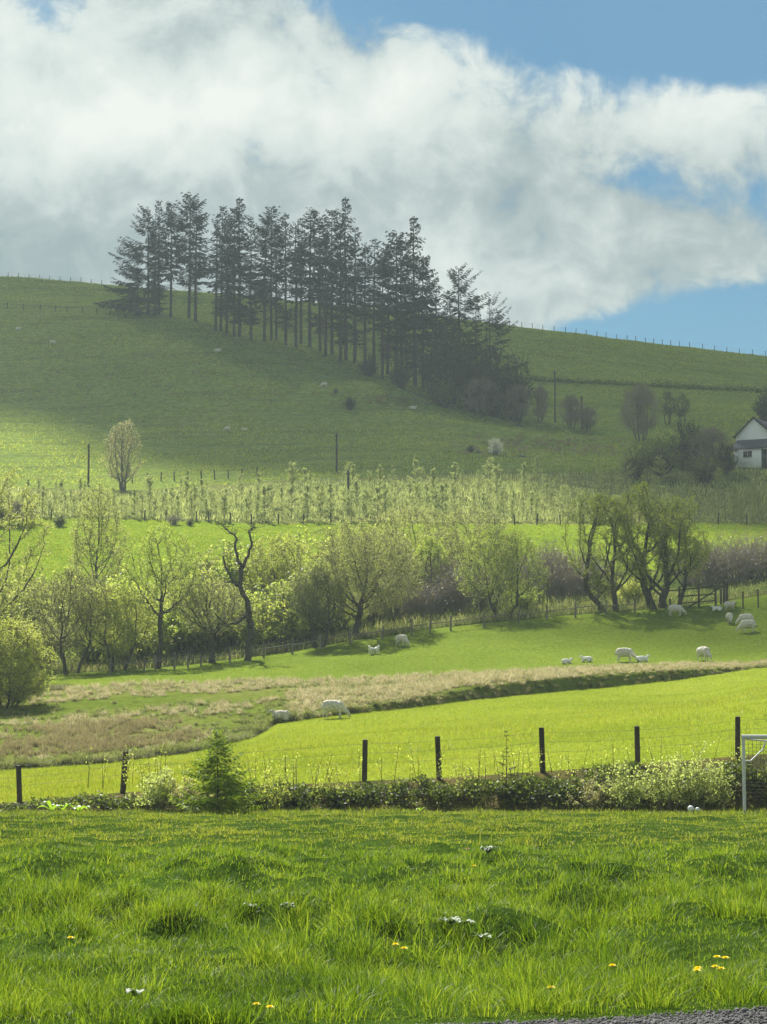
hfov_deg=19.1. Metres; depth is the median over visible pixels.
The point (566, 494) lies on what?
sapling
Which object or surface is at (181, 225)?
spruce tree
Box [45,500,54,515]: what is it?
sapling
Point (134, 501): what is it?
sapling
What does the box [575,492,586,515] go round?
sapling
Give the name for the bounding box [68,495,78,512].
sapling
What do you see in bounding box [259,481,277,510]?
sapling
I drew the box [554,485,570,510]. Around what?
sapling
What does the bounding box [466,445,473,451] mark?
bush
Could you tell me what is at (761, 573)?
scrub bush
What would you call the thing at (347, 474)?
utility pole
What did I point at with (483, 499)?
sapling
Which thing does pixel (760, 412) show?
bush
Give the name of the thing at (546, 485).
sapling
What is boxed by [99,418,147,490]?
birch tree
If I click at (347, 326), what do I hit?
spruce tree
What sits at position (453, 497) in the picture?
sapling
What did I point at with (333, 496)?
sapling
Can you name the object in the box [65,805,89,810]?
dock plant
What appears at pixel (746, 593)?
short fence
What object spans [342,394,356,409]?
bush
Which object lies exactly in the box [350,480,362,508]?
sapling
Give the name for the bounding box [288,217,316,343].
spruce tree
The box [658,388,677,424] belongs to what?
bare tree
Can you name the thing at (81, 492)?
sapling
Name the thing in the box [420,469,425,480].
sapling
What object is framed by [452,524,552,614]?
hawthorn tree
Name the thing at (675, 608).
sheep
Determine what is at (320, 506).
sapling
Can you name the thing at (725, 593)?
timber pen
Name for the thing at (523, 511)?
sapling
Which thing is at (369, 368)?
bush
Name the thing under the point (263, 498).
sapling
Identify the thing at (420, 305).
spruce tree
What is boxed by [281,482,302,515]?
sapling
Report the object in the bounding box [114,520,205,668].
ash tree
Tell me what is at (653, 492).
sapling
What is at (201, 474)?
hill fence
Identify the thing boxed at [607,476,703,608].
hawthorn tree
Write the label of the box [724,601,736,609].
sheep
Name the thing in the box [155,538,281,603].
brush shrub
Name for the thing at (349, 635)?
rail fence
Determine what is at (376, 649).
lamb
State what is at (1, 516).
bush
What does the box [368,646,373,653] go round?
lamb
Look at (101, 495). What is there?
sapling
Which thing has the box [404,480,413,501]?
sapling
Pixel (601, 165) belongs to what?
sky
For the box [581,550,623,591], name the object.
scrub bush
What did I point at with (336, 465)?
utility pole
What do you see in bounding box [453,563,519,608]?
scrub bush
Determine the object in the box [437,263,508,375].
spruce tree
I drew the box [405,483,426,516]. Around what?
sapling
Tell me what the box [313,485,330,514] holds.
sapling
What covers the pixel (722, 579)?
scrub bush
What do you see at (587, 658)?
lamb
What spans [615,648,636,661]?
sheep
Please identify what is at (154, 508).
sapling
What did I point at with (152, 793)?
shrub
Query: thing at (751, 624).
sheep
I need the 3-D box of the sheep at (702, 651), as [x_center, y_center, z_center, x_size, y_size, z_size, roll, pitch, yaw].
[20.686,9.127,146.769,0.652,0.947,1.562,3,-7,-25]
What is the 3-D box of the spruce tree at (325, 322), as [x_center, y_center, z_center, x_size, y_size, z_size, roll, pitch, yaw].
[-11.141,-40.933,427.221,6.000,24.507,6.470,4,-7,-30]
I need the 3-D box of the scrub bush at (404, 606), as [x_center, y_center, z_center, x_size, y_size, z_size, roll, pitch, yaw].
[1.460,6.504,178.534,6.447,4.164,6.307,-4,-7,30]
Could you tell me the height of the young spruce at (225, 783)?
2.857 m
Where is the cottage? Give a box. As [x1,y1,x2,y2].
[733,417,766,467]
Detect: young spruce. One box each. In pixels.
[155,728,275,812]
[489,731,532,807]
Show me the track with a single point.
(745, 1022)
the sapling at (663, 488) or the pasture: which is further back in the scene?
the sapling at (663, 488)
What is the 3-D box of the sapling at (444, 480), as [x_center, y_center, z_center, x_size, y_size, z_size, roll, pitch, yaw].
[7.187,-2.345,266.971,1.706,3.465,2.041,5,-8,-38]
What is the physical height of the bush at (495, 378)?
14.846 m
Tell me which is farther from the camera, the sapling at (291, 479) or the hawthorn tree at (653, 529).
the sapling at (291, 479)
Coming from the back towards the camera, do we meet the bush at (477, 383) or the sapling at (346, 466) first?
the bush at (477, 383)
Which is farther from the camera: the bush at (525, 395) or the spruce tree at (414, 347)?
the spruce tree at (414, 347)
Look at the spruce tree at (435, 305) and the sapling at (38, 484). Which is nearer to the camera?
the sapling at (38, 484)
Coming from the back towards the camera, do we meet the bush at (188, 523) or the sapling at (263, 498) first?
the sapling at (263, 498)
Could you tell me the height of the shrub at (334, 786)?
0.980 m
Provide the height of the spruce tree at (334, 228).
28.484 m
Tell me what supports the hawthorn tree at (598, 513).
on the valley floor
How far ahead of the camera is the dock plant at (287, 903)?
22.29 m
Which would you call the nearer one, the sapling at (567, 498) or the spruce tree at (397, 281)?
the sapling at (567, 498)
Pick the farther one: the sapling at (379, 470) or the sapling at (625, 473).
the sapling at (625, 473)
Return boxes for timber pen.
[668,581,727,608]
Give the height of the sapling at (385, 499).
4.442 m
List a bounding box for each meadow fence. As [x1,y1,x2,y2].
[22,509,331,524]
[479,513,757,524]
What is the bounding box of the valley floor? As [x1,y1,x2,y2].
[0,567,766,674]
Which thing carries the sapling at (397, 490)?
on the plantation ground at (585, 485)
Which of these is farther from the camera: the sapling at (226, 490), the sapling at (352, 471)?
the sapling at (352, 471)
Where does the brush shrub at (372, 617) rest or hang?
on the valley floor
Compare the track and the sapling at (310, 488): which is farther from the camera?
the sapling at (310, 488)
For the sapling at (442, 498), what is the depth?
252.42 m
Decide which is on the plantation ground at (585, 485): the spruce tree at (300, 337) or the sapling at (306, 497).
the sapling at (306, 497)
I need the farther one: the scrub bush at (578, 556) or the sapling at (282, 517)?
the sapling at (282, 517)
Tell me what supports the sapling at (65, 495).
on the plantation ground at (585, 485)
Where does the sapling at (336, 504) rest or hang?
on the plantation ground at (585, 485)
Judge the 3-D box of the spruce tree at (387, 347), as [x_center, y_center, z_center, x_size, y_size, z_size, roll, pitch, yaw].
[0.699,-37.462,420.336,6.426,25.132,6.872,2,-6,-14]
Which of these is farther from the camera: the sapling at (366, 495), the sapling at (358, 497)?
the sapling at (358, 497)
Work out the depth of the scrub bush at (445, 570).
182.34 m
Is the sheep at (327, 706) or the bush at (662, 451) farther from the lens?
the bush at (662, 451)
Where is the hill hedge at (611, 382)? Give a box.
[522,372,766,391]
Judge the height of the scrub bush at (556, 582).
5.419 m
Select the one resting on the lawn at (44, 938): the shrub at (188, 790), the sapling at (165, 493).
the shrub at (188, 790)
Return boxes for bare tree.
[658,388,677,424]
[670,394,690,425]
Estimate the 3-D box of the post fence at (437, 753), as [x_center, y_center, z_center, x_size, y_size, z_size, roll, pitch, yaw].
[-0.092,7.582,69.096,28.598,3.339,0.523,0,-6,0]
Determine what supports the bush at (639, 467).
on the plantation ground at (585, 485)
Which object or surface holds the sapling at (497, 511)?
on the plantation ground at (585, 485)
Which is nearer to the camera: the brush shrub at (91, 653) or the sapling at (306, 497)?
the brush shrub at (91, 653)
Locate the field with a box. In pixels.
[0,667,766,803]
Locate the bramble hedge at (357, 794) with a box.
[0,736,766,811]
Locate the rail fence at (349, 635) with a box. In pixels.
[109,599,635,673]
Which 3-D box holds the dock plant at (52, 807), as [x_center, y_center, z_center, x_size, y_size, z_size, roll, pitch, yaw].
[-9.445,8.375,64.884,0.746,0.322,0.520,4,-7,-35]
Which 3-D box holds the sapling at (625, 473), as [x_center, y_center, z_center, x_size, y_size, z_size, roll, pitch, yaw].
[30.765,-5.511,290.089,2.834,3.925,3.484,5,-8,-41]
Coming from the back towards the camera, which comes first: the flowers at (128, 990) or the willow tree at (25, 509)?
the willow tree at (25, 509)
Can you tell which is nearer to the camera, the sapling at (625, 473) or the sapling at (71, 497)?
the sapling at (71, 497)
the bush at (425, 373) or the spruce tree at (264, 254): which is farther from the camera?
the spruce tree at (264, 254)
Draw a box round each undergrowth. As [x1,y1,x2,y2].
[1,466,766,523]
[2,577,766,674]
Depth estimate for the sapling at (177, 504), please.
253.47 m
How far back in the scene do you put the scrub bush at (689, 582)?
190.16 m
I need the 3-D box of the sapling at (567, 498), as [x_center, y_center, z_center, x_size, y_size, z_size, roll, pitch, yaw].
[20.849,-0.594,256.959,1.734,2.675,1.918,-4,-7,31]
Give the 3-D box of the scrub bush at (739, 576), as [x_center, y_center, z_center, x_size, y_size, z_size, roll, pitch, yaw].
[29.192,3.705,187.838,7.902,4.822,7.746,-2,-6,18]
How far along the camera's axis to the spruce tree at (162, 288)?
461.65 m
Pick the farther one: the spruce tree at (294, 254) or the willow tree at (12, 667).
the spruce tree at (294, 254)
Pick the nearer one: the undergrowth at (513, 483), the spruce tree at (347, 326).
the undergrowth at (513, 483)
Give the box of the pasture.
[0,595,766,692]
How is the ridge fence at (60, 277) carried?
on the hill
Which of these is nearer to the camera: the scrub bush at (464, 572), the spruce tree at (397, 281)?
the scrub bush at (464, 572)
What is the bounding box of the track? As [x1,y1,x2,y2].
[544,1011,766,1023]
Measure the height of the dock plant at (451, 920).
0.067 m
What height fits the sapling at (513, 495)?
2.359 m
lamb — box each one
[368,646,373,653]
[374,645,379,653]
[561,658,572,663]
[579,655,592,661]
[635,654,650,661]
[710,605,722,610]
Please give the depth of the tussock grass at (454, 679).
131.48 m
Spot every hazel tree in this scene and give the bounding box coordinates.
[70,582,158,670]
[240,530,318,604]
[409,530,451,603]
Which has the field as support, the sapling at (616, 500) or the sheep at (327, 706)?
the sheep at (327, 706)
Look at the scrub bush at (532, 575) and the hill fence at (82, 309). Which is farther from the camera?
the hill fence at (82, 309)
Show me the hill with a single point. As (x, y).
(317, 400)
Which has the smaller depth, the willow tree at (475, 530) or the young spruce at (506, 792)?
the young spruce at (506, 792)
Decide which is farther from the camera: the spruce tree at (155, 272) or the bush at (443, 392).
the spruce tree at (155, 272)
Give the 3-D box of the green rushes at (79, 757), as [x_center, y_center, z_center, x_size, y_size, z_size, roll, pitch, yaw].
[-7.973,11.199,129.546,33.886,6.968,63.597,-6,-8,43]
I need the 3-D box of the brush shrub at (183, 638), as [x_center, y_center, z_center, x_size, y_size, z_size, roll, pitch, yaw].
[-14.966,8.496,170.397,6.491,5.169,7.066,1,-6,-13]
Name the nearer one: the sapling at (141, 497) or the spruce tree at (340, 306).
the sapling at (141, 497)
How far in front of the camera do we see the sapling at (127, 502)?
255.12 m
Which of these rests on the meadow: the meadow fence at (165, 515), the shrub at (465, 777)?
the meadow fence at (165, 515)
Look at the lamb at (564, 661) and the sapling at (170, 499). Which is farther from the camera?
the sapling at (170, 499)
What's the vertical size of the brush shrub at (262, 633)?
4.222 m
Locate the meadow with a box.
[0,518,766,588]
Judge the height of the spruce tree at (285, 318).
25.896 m
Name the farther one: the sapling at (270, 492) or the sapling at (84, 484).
the sapling at (84, 484)
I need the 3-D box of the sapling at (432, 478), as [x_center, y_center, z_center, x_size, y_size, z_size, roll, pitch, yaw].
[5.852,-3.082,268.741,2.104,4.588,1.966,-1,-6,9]
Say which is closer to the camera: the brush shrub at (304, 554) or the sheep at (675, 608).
the sheep at (675, 608)
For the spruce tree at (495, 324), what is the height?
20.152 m
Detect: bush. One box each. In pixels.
[0,499,39,524]
[0,507,6,523]
[51,515,67,526]
[165,514,184,524]
[186,519,194,525]
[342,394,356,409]
[356,353,379,376]
[370,577,439,619]
[372,552,450,612]
[384,353,417,388]
[402,568,470,617]
[409,543,487,606]
[413,328,448,394]
[416,554,491,612]
[422,364,461,408]
[425,318,467,404]
[443,551,515,604]
[445,321,493,411]
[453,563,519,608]
[456,373,503,416]
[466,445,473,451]
[467,339,521,417]
[488,437,503,454]
[493,348,535,420]
[494,532,582,594]
[499,546,571,597]
[502,383,534,423]
[521,534,601,599]
[531,381,551,422]
[534,542,616,592]
[552,547,625,595]
[556,393,584,428]
[574,406,601,431]
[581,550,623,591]
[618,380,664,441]
[620,438,654,479]
[636,427,693,477]
[653,542,730,584]
[664,417,706,470]
[673,530,754,586]
[680,448,729,482]
[682,525,751,581]
[684,421,735,469]
[702,528,766,583]
[713,438,741,473]
[721,529,766,579]
[724,526,766,577]
[748,528,766,564]
[751,386,766,421]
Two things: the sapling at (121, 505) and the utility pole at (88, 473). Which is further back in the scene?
the utility pole at (88, 473)
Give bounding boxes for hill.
[0,277,766,489]
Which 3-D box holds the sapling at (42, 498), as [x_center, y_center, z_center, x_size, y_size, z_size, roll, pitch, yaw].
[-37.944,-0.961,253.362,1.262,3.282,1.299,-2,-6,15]
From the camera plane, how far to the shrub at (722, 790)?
65.63 m
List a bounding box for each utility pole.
[87,444,89,485]
[335,433,337,471]
[346,470,349,514]
[553,370,555,421]
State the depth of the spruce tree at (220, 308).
439.51 m
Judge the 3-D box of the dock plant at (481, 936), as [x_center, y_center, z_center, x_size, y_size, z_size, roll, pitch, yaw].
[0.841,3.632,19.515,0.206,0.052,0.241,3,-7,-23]
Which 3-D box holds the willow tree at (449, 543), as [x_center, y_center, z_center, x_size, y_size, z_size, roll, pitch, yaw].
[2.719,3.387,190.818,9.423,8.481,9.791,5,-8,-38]
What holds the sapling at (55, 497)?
on the plantation ground at (585, 485)
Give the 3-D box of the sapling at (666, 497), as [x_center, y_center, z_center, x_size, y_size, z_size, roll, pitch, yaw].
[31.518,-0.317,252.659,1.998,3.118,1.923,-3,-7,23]
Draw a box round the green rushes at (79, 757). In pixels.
[0,660,766,769]
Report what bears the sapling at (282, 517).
on the plantation ground at (585, 485)
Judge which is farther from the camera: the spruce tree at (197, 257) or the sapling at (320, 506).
the spruce tree at (197, 257)
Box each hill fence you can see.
[4,303,153,318]
[132,467,257,482]
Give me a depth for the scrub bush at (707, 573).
186.07 m
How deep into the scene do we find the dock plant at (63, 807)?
64.83 m
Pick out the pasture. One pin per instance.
(660, 633)
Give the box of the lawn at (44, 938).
[0,812,766,1023]
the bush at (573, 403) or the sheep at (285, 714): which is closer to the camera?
the sheep at (285, 714)
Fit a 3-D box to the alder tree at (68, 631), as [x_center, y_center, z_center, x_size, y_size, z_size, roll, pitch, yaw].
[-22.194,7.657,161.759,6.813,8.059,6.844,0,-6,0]
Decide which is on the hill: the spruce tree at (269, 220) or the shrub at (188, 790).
the spruce tree at (269, 220)
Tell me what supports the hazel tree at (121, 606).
on the valley floor
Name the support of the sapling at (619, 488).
on the plantation ground at (585, 485)
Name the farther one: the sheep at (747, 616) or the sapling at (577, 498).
the sapling at (577, 498)
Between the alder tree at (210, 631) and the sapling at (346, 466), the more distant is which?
the sapling at (346, 466)
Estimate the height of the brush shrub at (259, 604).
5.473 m
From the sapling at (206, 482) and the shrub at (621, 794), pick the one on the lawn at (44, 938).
the shrub at (621, 794)
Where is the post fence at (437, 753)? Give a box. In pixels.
[1,716,760,801]
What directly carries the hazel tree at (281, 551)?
on the valley floor
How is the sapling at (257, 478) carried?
on the plantation ground at (585, 485)
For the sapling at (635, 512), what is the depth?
252.58 m
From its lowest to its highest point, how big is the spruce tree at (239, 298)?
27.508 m
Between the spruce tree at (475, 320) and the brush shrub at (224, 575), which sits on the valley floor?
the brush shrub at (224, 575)
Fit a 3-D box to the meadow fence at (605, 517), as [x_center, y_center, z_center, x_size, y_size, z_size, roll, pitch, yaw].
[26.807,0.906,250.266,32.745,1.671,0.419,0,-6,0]
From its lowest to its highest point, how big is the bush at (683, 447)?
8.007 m
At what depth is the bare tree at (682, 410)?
389.47 m
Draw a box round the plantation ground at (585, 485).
[2,467,766,523]
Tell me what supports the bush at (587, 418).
on the hill
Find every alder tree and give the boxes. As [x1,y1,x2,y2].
[20,565,115,673]
[66,482,129,589]
[164,575,255,662]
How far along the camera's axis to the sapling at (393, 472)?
291.42 m
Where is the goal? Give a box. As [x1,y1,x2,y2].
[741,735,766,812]
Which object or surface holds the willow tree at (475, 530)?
on the valley floor
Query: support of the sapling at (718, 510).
on the plantation ground at (585, 485)
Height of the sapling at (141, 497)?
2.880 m
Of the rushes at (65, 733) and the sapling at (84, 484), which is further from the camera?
the sapling at (84, 484)
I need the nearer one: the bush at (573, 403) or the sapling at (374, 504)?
the sapling at (374, 504)
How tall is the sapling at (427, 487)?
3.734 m
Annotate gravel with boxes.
[416,1006,766,1023]
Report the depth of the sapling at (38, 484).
289.88 m
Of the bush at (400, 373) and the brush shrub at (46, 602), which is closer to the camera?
the brush shrub at (46, 602)
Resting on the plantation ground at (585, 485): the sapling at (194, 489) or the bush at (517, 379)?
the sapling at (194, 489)
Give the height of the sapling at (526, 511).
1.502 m
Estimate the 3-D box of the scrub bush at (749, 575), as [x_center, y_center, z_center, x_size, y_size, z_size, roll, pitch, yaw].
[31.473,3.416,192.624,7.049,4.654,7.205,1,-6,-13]
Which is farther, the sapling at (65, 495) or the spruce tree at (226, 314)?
the spruce tree at (226, 314)
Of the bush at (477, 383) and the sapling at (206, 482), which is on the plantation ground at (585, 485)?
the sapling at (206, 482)
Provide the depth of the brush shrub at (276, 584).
173.77 m
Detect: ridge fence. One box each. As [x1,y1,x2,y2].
[8,273,101,283]
[509,320,765,355]
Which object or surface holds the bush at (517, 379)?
on the hill
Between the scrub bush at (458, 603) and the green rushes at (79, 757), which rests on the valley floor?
the scrub bush at (458, 603)
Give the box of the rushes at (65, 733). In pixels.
[0,714,211,758]
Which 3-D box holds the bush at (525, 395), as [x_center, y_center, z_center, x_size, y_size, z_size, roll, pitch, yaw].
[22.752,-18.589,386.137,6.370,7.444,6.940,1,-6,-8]
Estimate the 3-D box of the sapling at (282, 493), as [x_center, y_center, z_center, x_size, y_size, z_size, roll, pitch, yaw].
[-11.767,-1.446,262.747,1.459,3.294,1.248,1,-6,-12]
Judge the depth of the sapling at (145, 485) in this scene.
277.13 m
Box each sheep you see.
[268,709,290,719]
[321,700,350,717]
[395,634,408,645]
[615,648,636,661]
[667,604,686,615]
[696,646,712,660]
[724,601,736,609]
[725,613,732,622]
[735,613,753,624]
[736,620,756,631]
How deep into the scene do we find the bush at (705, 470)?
287.50 m
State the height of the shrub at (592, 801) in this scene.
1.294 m
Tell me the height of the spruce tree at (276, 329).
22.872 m
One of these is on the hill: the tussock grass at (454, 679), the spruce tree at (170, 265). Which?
the spruce tree at (170, 265)
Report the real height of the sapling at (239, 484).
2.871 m
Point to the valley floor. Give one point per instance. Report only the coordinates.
(677, 585)
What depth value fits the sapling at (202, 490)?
263.51 m
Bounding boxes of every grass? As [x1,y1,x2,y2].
[0,658,766,759]
[0,803,766,851]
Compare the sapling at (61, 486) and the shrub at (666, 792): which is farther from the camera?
the sapling at (61, 486)
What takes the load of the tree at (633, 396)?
on the hill
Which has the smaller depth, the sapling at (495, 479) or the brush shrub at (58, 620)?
the brush shrub at (58, 620)
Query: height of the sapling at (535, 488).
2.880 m
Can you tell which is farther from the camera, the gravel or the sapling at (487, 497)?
the sapling at (487, 497)
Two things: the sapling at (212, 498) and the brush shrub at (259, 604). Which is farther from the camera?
the sapling at (212, 498)
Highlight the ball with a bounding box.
[688,805,693,811]
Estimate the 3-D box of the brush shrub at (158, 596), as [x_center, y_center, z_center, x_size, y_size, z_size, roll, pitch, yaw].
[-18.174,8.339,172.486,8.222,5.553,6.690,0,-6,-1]
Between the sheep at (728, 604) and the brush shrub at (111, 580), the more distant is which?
the brush shrub at (111, 580)
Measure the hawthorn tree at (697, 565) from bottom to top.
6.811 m
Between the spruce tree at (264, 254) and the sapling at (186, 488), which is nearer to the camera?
the sapling at (186, 488)
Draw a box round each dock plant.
[37,800,62,810]
[58,803,70,809]
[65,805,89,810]
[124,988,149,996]
[194,804,214,808]
[279,902,294,909]
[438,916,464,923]
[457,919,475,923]
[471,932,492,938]
[480,845,495,853]
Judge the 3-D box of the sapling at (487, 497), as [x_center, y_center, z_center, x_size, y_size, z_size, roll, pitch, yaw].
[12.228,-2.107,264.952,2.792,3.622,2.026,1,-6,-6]
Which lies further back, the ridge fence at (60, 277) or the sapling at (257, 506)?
the ridge fence at (60, 277)
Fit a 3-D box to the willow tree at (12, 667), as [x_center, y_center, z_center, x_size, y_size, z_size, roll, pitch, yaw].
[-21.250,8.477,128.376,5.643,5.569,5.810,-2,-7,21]
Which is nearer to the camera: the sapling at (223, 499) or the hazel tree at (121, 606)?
the hazel tree at (121, 606)
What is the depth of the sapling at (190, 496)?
253.28 m
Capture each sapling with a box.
[19,490,28,505]
[35,477,40,492]
[38,484,46,501]
[38,490,47,516]
[44,489,51,502]
[44,490,64,511]
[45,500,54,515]
[55,477,69,502]
[62,491,69,508]
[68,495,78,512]
[69,489,74,502]
[75,477,85,501]
[81,481,88,493]
[94,488,106,515]
[110,488,116,509]
[116,498,127,516]
[122,500,130,513]
[129,489,138,515]
[136,493,150,514]
[139,476,154,503]
[143,475,157,501]
[148,497,161,518]
[160,488,168,504]
[160,496,166,509]
[165,487,177,513]
[172,495,183,518]
[175,474,195,504]
[184,490,196,515]
[189,481,201,508]
[196,479,209,507]
[199,478,213,493]
[202,489,221,516]
[203,499,208,517]
[217,492,228,519]
[221,489,229,510]
[234,473,246,490]
[242,497,251,518]
[252,500,262,518]
[254,472,262,491]
[255,494,260,514]
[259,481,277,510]
[259,485,270,517]
[266,482,280,506]
[275,486,286,512]
[278,505,287,519]
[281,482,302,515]
[284,460,301,496]
[298,468,311,496]
[298,483,315,519]
[302,481,315,499]
[310,481,320,502]
[312,496,326,521]
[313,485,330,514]
[324,483,335,512]
[327,493,339,508]
[333,489,355,518]
[337,489,363,521]
[339,461,358,485]
[349,464,356,497]
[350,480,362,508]
[350,483,362,503]
[359,487,377,516]
[359,493,370,515]
[366,470,373,486]
[366,490,376,507]
[368,486,386,520]
[370,497,378,517]
[373,464,384,502]
[374,481,397,514]
[387,480,408,503]
[388,465,397,481]
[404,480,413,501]
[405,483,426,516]
[407,459,426,493]
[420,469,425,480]
[420,481,432,507]
[424,468,441,499]
[429,489,444,517]
[433,483,452,521]
[438,478,453,498]
[441,488,451,513]
[447,499,461,517]
[448,462,461,495]
[448,482,461,509]
[471,493,477,509]
[472,481,486,499]
[476,479,498,505]
[478,493,487,517]
[481,457,498,486]
[484,502,495,517]
[489,464,502,490]
[494,503,502,518]
[495,488,506,510]
[496,481,508,510]
[507,499,516,520]
[509,490,517,506]
[515,461,531,489]
[518,496,525,513]
[522,491,539,514]
[522,508,529,518]
[530,482,542,496]
[532,456,542,479]
[532,492,542,507]
[533,500,539,519]
[542,474,550,499]
[547,495,553,510]
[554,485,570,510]
[560,485,571,501]
[561,496,574,515]
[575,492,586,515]
[607,494,627,515]
[614,482,624,502]
[615,454,635,481]
[629,500,638,519]
[646,488,657,510]
[651,455,670,482]
[656,486,670,509]
[661,496,672,519]
[710,467,725,489]
[714,505,721,519]
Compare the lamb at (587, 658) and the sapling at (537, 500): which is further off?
the sapling at (537, 500)
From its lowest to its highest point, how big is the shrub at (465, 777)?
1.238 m
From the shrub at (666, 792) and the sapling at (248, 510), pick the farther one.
the sapling at (248, 510)
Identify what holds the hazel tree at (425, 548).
on the valley floor
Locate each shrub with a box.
[0,566,74,641]
[0,609,78,669]
[4,563,100,635]
[66,620,120,664]
[85,607,178,662]
[86,563,178,626]
[96,586,185,655]
[106,554,228,610]
[122,758,188,811]
[137,572,256,649]
[146,593,222,656]
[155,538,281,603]
[159,777,215,811]
[181,583,266,649]
[209,534,314,598]
[223,577,301,646]
[227,595,310,647]
[250,767,296,810]
[252,577,339,644]
[253,525,354,591]
[263,559,357,634]
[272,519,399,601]
[308,590,371,629]
[310,771,352,803]
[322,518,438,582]
[351,578,395,621]
[439,760,477,801]
[502,582,546,609]
[565,771,617,810]
[594,758,663,811]
[610,576,657,600]
[630,751,711,811]
[663,740,729,811]
[703,759,740,811]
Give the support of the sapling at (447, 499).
on the plantation ground at (585, 485)
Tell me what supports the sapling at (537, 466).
on the plantation ground at (585, 485)
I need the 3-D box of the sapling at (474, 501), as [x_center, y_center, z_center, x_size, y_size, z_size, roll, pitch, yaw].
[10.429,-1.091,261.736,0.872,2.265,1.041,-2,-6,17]
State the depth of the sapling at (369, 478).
287.10 m
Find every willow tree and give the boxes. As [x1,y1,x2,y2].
[0,466,55,620]
[0,613,61,708]
[282,514,430,637]
[362,502,471,582]
[418,504,518,574]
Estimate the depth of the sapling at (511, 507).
253.79 m
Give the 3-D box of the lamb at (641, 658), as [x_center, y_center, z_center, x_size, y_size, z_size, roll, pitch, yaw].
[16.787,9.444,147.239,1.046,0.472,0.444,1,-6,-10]
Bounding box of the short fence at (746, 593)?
[742,589,766,607]
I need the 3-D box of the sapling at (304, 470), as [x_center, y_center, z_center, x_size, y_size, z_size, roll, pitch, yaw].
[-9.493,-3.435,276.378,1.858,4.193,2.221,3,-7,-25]
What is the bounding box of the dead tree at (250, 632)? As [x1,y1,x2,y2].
[215,519,264,660]
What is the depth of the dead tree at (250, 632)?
162.79 m
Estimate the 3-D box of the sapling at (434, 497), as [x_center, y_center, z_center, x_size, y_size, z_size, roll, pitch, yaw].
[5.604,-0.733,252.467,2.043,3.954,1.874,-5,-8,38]
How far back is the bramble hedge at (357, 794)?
66.66 m
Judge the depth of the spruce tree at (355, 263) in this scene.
425.69 m
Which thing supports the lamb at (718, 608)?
on the pasture
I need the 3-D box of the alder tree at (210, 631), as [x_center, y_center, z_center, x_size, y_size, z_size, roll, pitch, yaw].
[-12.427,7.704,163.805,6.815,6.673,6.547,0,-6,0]
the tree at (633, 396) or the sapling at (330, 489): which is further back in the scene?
the tree at (633, 396)
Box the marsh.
[0,661,763,768]
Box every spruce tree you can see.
[94,204,168,315]
[142,218,169,315]
[144,200,172,313]
[149,201,188,316]
[163,192,217,317]
[178,202,210,322]
[202,213,232,330]
[203,206,232,331]
[213,220,236,333]
[214,207,249,336]
[215,197,267,336]
[234,217,268,339]
[245,205,292,340]
[249,223,279,341]
[262,224,287,340]
[266,214,304,345]
[281,221,312,347]
[286,207,337,347]
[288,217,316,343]
[304,217,333,350]
[306,208,348,354]
[307,230,339,356]
[321,197,372,360]
[321,223,361,362]
[339,227,372,363]
[348,242,375,367]
[356,239,391,370]
[364,252,395,379]
[367,230,425,371]
[369,243,402,373]
[385,247,410,366]
[386,216,445,386]
[399,254,445,388]
[421,276,451,359]
[435,290,456,360]
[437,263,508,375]
[462,294,485,367]
[483,292,529,380]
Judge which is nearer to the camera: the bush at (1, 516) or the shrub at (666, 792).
the shrub at (666, 792)
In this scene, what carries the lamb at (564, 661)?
on the pasture
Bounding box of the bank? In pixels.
[0,754,766,811]
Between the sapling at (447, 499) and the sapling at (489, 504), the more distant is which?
the sapling at (447, 499)
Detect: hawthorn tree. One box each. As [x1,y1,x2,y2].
[287,563,354,647]
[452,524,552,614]
[561,491,651,610]
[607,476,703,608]
[651,521,712,605]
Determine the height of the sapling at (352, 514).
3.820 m
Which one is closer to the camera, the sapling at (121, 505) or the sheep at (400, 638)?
the sheep at (400, 638)
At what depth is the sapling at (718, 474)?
278.92 m
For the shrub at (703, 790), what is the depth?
65.55 m
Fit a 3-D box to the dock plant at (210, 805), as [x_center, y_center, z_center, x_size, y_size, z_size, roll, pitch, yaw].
[-5.143,8.425,64.930,0.608,0.242,0.576,2,-6,-19]
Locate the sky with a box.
[0,0,766,355]
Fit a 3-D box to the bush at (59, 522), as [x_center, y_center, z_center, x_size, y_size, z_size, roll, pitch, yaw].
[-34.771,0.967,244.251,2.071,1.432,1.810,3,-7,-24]
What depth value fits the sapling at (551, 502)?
262.26 m
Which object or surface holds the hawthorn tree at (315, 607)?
on the pasture
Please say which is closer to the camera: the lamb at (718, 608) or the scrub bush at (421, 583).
the lamb at (718, 608)
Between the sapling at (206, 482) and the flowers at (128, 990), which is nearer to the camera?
the flowers at (128, 990)

